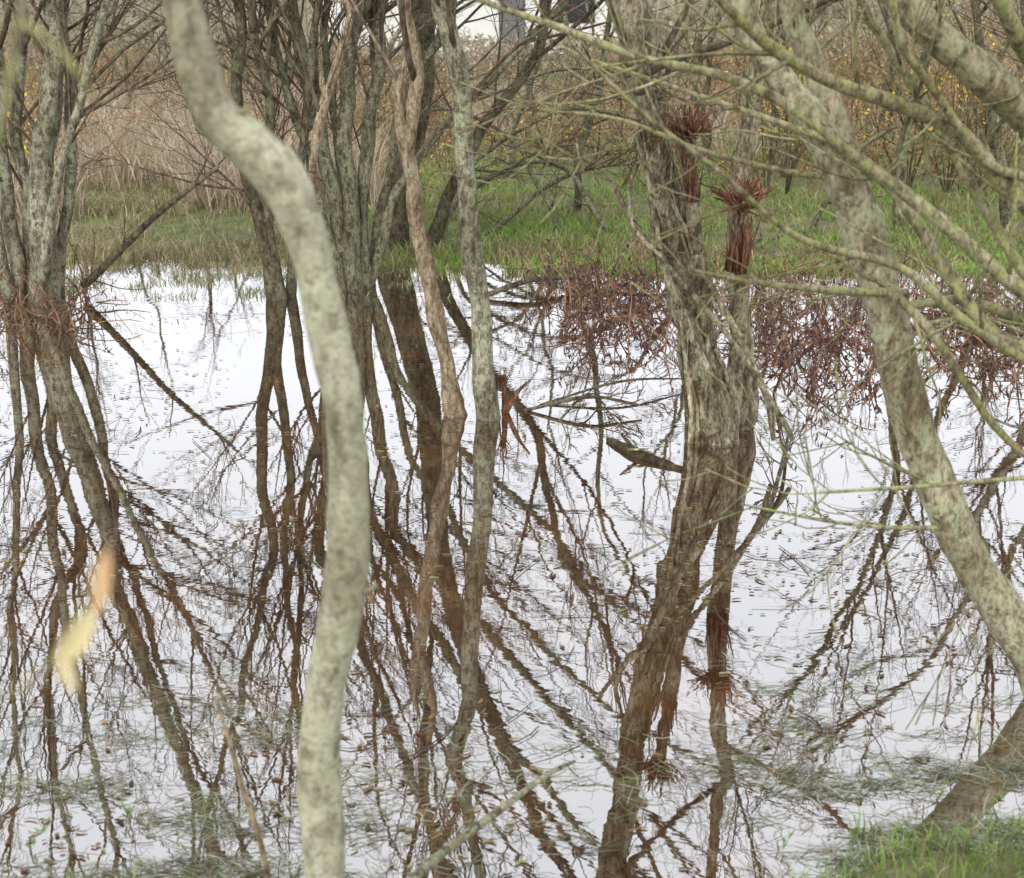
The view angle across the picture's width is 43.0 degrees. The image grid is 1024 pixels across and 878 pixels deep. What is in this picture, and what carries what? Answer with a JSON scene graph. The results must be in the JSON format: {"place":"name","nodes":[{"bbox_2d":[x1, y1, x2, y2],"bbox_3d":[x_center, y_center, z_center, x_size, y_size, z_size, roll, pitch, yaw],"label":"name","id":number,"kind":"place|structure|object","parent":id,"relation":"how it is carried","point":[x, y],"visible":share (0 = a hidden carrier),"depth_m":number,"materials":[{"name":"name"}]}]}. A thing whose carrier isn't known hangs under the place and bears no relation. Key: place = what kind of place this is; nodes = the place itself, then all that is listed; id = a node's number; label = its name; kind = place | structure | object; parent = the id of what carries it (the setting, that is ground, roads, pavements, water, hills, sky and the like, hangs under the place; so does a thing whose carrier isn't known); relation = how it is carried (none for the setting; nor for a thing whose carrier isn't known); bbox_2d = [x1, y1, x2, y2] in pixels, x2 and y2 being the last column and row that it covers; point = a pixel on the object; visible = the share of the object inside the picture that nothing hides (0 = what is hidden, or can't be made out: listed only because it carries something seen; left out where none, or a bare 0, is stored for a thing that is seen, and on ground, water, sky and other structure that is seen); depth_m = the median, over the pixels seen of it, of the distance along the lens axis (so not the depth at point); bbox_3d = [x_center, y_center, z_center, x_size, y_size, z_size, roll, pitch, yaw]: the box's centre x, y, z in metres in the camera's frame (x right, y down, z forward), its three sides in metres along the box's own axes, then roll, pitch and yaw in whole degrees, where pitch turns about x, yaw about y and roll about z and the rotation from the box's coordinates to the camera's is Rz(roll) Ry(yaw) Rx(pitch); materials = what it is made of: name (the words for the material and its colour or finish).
{"place":"outdoors","nodes":[
{"label":"outdoors","id":0,"kind":"place"},
{"bbox_2d":[0,243,1023,877],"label":"water","id":1,"kind":"structure","parent":0,"point":[604,677],"depth_m":4.69,"materials":[{"name":"white liquid"}]},
{"bbox_2d":[0,228,141,334],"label":"red twig shrub","id":2,"kind":"object","parent":1,"relation":"in","point":[72,299],"visible":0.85,"depth_m":8.78,"materials":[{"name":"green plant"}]},
{"bbox_2d":[80,104,249,291],"bbox_3d":[-2.482,-1.643,8.945,1.537,1.407,0.383,6,19,18],"label":"leaning dead branch","id":3,"kind":"object","parent":1,"relation":"on","point":[112,258],"visible":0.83,"depth_m":9.05,"materials":[{"name":"wood"}]},
{"bbox_2d":[341,0,467,417],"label":"split willow tree","id":4,"kind":"object","parent":1,"relation":"in","point":[405,128],"visible":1,"depth_m":6.36,"materials":[{"name":"brown plant"}]},
{"bbox_2d":[431,0,500,420],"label":"alder tree","id":5,"kind":"object","parent":1,"relation":"in","point":[487,408],"visible":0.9,"depth_m":6.35,"materials":[{"name":"grey plant"}]},
{"bbox_2d":[405,760,579,877],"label":"dead stick","id":6,"kind":"object","parent":1,"relation":"on","point":[426,866],"visible":1,"depth_m":2.95,"materials":[{"name":"grey wood"}]},
{"bbox_2d":[0,240,989,298],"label":"marsh tufts","id":7,"kind":"object","parent":1,"relation":"on","point":[193,275],"visible":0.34,"depth_m":10.21,"materials":[{"name":"green plant"}]},
{"bbox_2d":[0,267,1023,877],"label":"floating leaves","id":8,"kind":"object","parent":1,"relation":"on","point":[120,821],"depth_m":4.75,"materials":[{"name":"brown plant"}]},
{"bbox_2d":[495,367,530,412],"bbox_3d":[0.017,-0.221,6.727,0.194,0.296,0.111,12,22,33],"label":"broken stump","id":9,"kind":"object","parent":1,"relation":"in","point":[506,406],"visible":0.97,"depth_m":6.74,"materials":[{"name":"brown wood"}]},
{"bbox_2d":[24,643,1009,859],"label":"water plants","id":10,"kind":"object","parent":1,"relation":"on","point":[455,778],"visible":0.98,"depth_m":3.37,"materials":[{"name":"green plant"}]},
{"bbox_2d":[606,434,684,470],"bbox_3d":[0.593,0.042,6.105,0.108,0.123,0.525,-13,22,-35],"label":"floating log","id":11,"kind":"object","parent":1,"relation":"on","point":[628,447],"visible":1,"depth_m":6.08,"materials":[{"name":"brown wood"}]},
{"bbox_2d":[604,0,843,457],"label":"old willow tree","id":12,"kind":"object","parent":1,"relation":"in","point":[717,413],"visible":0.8,"depth_m":5.85,"materials":[{"name":"grey plant"}]},
{"bbox_2d":[469,242,1023,517],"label":"fallen branches","id":13,"kind":"object","parent":1,"relation":"on","point":[566,398],"visible":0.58,"depth_m":6.86,"materials":[{"name":"grey plant"}]},
{"bbox_2d":[0,0,1023,877],"bbox_3d":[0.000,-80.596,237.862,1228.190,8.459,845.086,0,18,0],"label":"ground","id":14,"kind":"structure","parent":0,"point":[244,218],"depth_m":13.51,"materials":[{"name":"green plant"}]},
{"bbox_2d":[1,1,14,107],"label":"bare tree","id":15,"kind":"object","parent":14,"relation":"on","point":[11,27],"visible":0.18,"depth_m":20.64,"materials":[{"name":"brown plant"}]},
{"bbox_2d":[7,76,78,188],"bbox_3d":[-4.686,-2.858,12.662,0.998,1.390,0.514,9,20,25],"label":"yellow leaved bush","id":16,"kind":"object","parent":14,"relation":"on","point":[25,94],"visible":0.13,"depth_m":12.67,"materials":[{"name":"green plant"}]},
{"bbox_2d":[9,14,100,102],"bbox_3d":[-6.708,-6.765,18.609,1.563,4.912,1.477,0,18,0],"label":"bare tree","id":17,"kind":"object","parent":14,"relation":"on","point":[70,49],"visible":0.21,"depth_m":19.13,"materials":[{"name":"brown plant"}]},
{"bbox_2d":[0,0,110,700],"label":"willow sapling","id":18,"kind":"object","parent":14,"relation":"on","point":[74,641],"visible":1,"depth_m":0.69,"materials":[{"name":"yellow plant"}]},
{"bbox_2d":[0,0,233,305],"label":"willow tree","id":19,"kind":"object","parent":14,"relation":"on","point":[42,242],"visible":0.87,"depth_m":9.05,"materials":[{"name":"grey plant"}]},
{"bbox_2d":[77,0,160,113],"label":"bare tree","id":20,"kind":"object","parent":14,"relation":"on","point":[126,68],"visible":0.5,"depth_m":21.06,"materials":[{"name":"brown plant"}]},
{"bbox_2d":[157,0,233,67],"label":"bare tree","id":21,"kind":"object","parent":14,"relation":"on","point":[207,4],"visible":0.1,"depth_m":22.34,"materials":[{"name":"brown plant"}]},
{"bbox_2d":[55,0,398,300],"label":"willow tree","id":22,"kind":"object","parent":14,"relation":"on","point":[275,289],"visible":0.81,"depth_m":8.99,"materials":[{"name":"grey plant"}]},
{"bbox_2d":[174,0,286,139],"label":"bare tree","id":23,"kind":"object","parent":14,"relation":"on","point":[246,73],"visible":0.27,"depth_m":17.65,"materials":[{"name":"brown plant"}]},
{"bbox_2d":[214,697,270,877],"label":"dead reed stem","id":24,"kind":"object","parent":14,"relation":"on","point":[253,820],"visible":1,"depth_m":2.31,"materials":[{"name":"brown plant"}]},
{"bbox_2d":[162,0,377,877],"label":"pale willow tree","id":25,"kind":"object","parent":14,"relation":"on","point":[264,160],"visible":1,"depth_m":1.86,"materials":[{"name":"grey plant"}]},
{"bbox_2d":[276,0,376,286],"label":"peeled willow stem","id":26,"kind":"object","parent":14,"relation":"on","point":[322,106],"visible":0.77,"depth_m":7.98,"materials":[{"name":"brown plant"}]},
{"bbox_2d":[46,0,700,293],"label":"willow tree","id":27,"kind":"object","parent":14,"relation":"on","point":[358,261],"visible":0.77,"depth_m":9.38,"materials":[{"name":"grey plant"}]},
{"bbox_2d":[329,10,461,140],"bbox_3d":[-0.764,-6.155,17.302,3.429,4.631,1.903,0,18,0],"label":"bare tree","id":28,"kind":"object","parent":14,"relation":"on","point":[395,37],"visible":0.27,"depth_m":17.53,"materials":[{"name":"brown plant"}]},
{"bbox_2d":[323,0,617,54],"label":"white bungalow","id":29,"kind":"object","parent":14,"relation":"on","point":[486,27],"visible":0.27,"depth_m":44.73,"materials":[{"name":"paint"}]},
{"bbox_2d":[353,0,385,22],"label":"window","id":30,"kind":"structure","parent":29,"relation":"in","point":[357,0],"depth_m":44.64,"materials":[{"name":"grey glass"}]},
{"bbox_2d":[499,0,524,53],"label":"door","id":31,"kind":"structure","parent":29,"relation":"in","point":[508,17],"depth_m":44.72,"materials":[{"name":"grey"}]},
{"bbox_2d":[557,0,594,22],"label":"window","id":32,"kind":"structure","parent":29,"relation":"in","point":[583,8],"depth_m":44.63,"materials":[{"name":"grey glass"}]},
{"bbox_2d":[386,0,603,250],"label":"willow tree","id":33,"kind":"object","parent":14,"relation":"on","point":[399,232],"visible":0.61,"depth_m":10.97,"materials":[{"name":"grey plant"}]},
{"bbox_2d":[0,128,1023,274],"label":"bank grass","id":34,"kind":"structure","parent":14,"relation":"on","point":[199,251],"depth_m":11.89,"materials":[{"name":"green plant"}]},
{"bbox_2d":[0,0,1023,206],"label":"bramble thicket","id":35,"kind":"object","parent":14,"relation":"on","point":[716,83],"visible":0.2,"depth_m":17.17,"materials":[{"name":"brown plant"}]},
{"bbox_2d":[0,0,1023,79],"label":"distant hedge","id":36,"kind":"object","parent":14,"relation":"on","point":[477,46],"visible":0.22,"depth_m":34.59,"materials":[{"name":"grey plant"}]},
{"bbox_2d":[8,795,1023,877],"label":"bank grass","id":37,"kind":"structure","parent":14,"relation":"on","point":[986,862],"depth_m":3.17,"materials":[{"name":"green plant"}]},
{"bbox_2d":[494,0,596,169],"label":"bare tree","id":38,"kind":"object","parent":14,"relation":"on","point":[519,114],"visible":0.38,"depth_m":15.16,"materials":[{"name":"brown plant"}]},
{"bbox_2d":[506,0,615,133],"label":"bare tree","id":39,"kind":"object","parent":14,"relation":"on","point":[566,44],"visible":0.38,"depth_m":19.54,"materials":[{"name":"brown plant"}]},
{"bbox_2d":[573,0,726,94],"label":"bare tree","id":40,"kind":"object","parent":14,"relation":"on","point":[676,43],"visible":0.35,"depth_m":18.65,"materials":[{"name":"brown plant"}]},
{"bbox_2d":[385,0,993,238],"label":"bare tree","id":41,"kind":"object","parent":14,"relation":"on","point":[580,191],"visible":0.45,"depth_m":12.00,"materials":[{"name":"grey plant"}]},
{"bbox_2d":[659,0,747,173],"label":"bare tree","id":42,"kind":"object","parent":14,"relation":"on","point":[719,16],"visible":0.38,"depth_m":14.85,"materials":[{"name":"grey plant"}]},
{"bbox_2d":[426,0,1023,781],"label":"leaning willow tree","id":43,"kind":"object","parent":14,"relation":"on","point":[818,114],"visible":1,"depth_m":3.33,"materials":[{"name":"grey plant"}]},
{"bbox_2d":[515,229,970,394],"bbox_3d":[1.408,-0.925,8.420,2.773,0.647,3.525,0,18,0],"label":"purple marsh shrub","id":44,"kind":"object","parent":14,"relation":"on","point":[817,336],"visible":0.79,"depth_m":8.26,"materials":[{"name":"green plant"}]},
{"bbox_2d":[501,230,1023,383],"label":"purple marsh shrub","id":45,"kind":"object","parent":14,"relation":"on","point":[994,363],"visible":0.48,"depth_m":9.28,"materials":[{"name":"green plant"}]},
{"bbox_2d":[724,22,825,197],"bbox_3d":[2.764,-3.384,13.313,0.997,1.881,1.005,11,21,30],"label":"yellow leaved bush","id":46,"kind":"object","parent":14,"relation":"on","point":[787,183],"visible":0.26,"depth_m":13.27,"materials":[{"name":"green plant"}]},
{"bbox_2d":[754,0,843,177],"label":"bare tree","id":47,"kind":"object","parent":14,"relation":"on","point":[782,160],"visible":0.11,"depth_m":14.92,"materials":[{"name":"brown plant"}]},
{"bbox_2d":[817,6,918,149],"bbox_3d":[4.980,-5.636,17.323,2.116,3.614,1.521,3,19,9],"label":"bare tree","id":48,"kind":"object","parent":14,"relation":"on","point":[884,83],"visible":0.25,"depth_m":17.50,"materials":[{"name":"brown plant"}]},
{"bbox_2d":[853,0,1023,229],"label":"bare tree","id":49,"kind":"object","parent":14,"relation":"on","point":[1005,212],"visible":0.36,"depth_m":11.58,"materials":[{"name":"grey plant"}]},
{"bbox_2d":[861,14,1023,195],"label":"yellow leaved bush","id":50,"kind":"object","parent":14,"relation":"on","point":[946,187],"visible":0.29,"depth_m":13.71,"materials":[{"name":"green plant"}]},
{"bbox_2d":[907,0,1023,139],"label":"bare tree","id":51,"kind":"object","parent":14,"relation":"on","point":[1000,56],"visible":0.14,"depth_m":16.79,"materials":[{"name":"brown plant"}]},
{"bbox_2d":[918,0,1023,81],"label":"willow tree","id":52,"kind":"object","parent":14,"relation":"on","point":[991,19],"visible":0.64,"depth_m":9.61,"materials":[{"name":"brown plant"}]},
{"bbox_2d":[991,1,1023,158],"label":"bare tree","id":53,"kind":"object","parent":14,"relation":"on","point":[1012,72],"visible":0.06,"depth_m":15.80,"materials":[{"name":"brown plant"}]},
{"bbox_2d":[0,631,1023,877],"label":"floating grass","id":54,"kind":"structure","parent":0,"point":[720,753],"depth_m":3.50,"materials":[{"name":"plant"}]},
{"bbox_2d":[0,67,1023,220],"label":"dead reed grass","id":55,"kind":"structure","parent":0,"point":[228,170],"depth_m":14.93,"materials":[{"name":"beige plant"}]}
]}

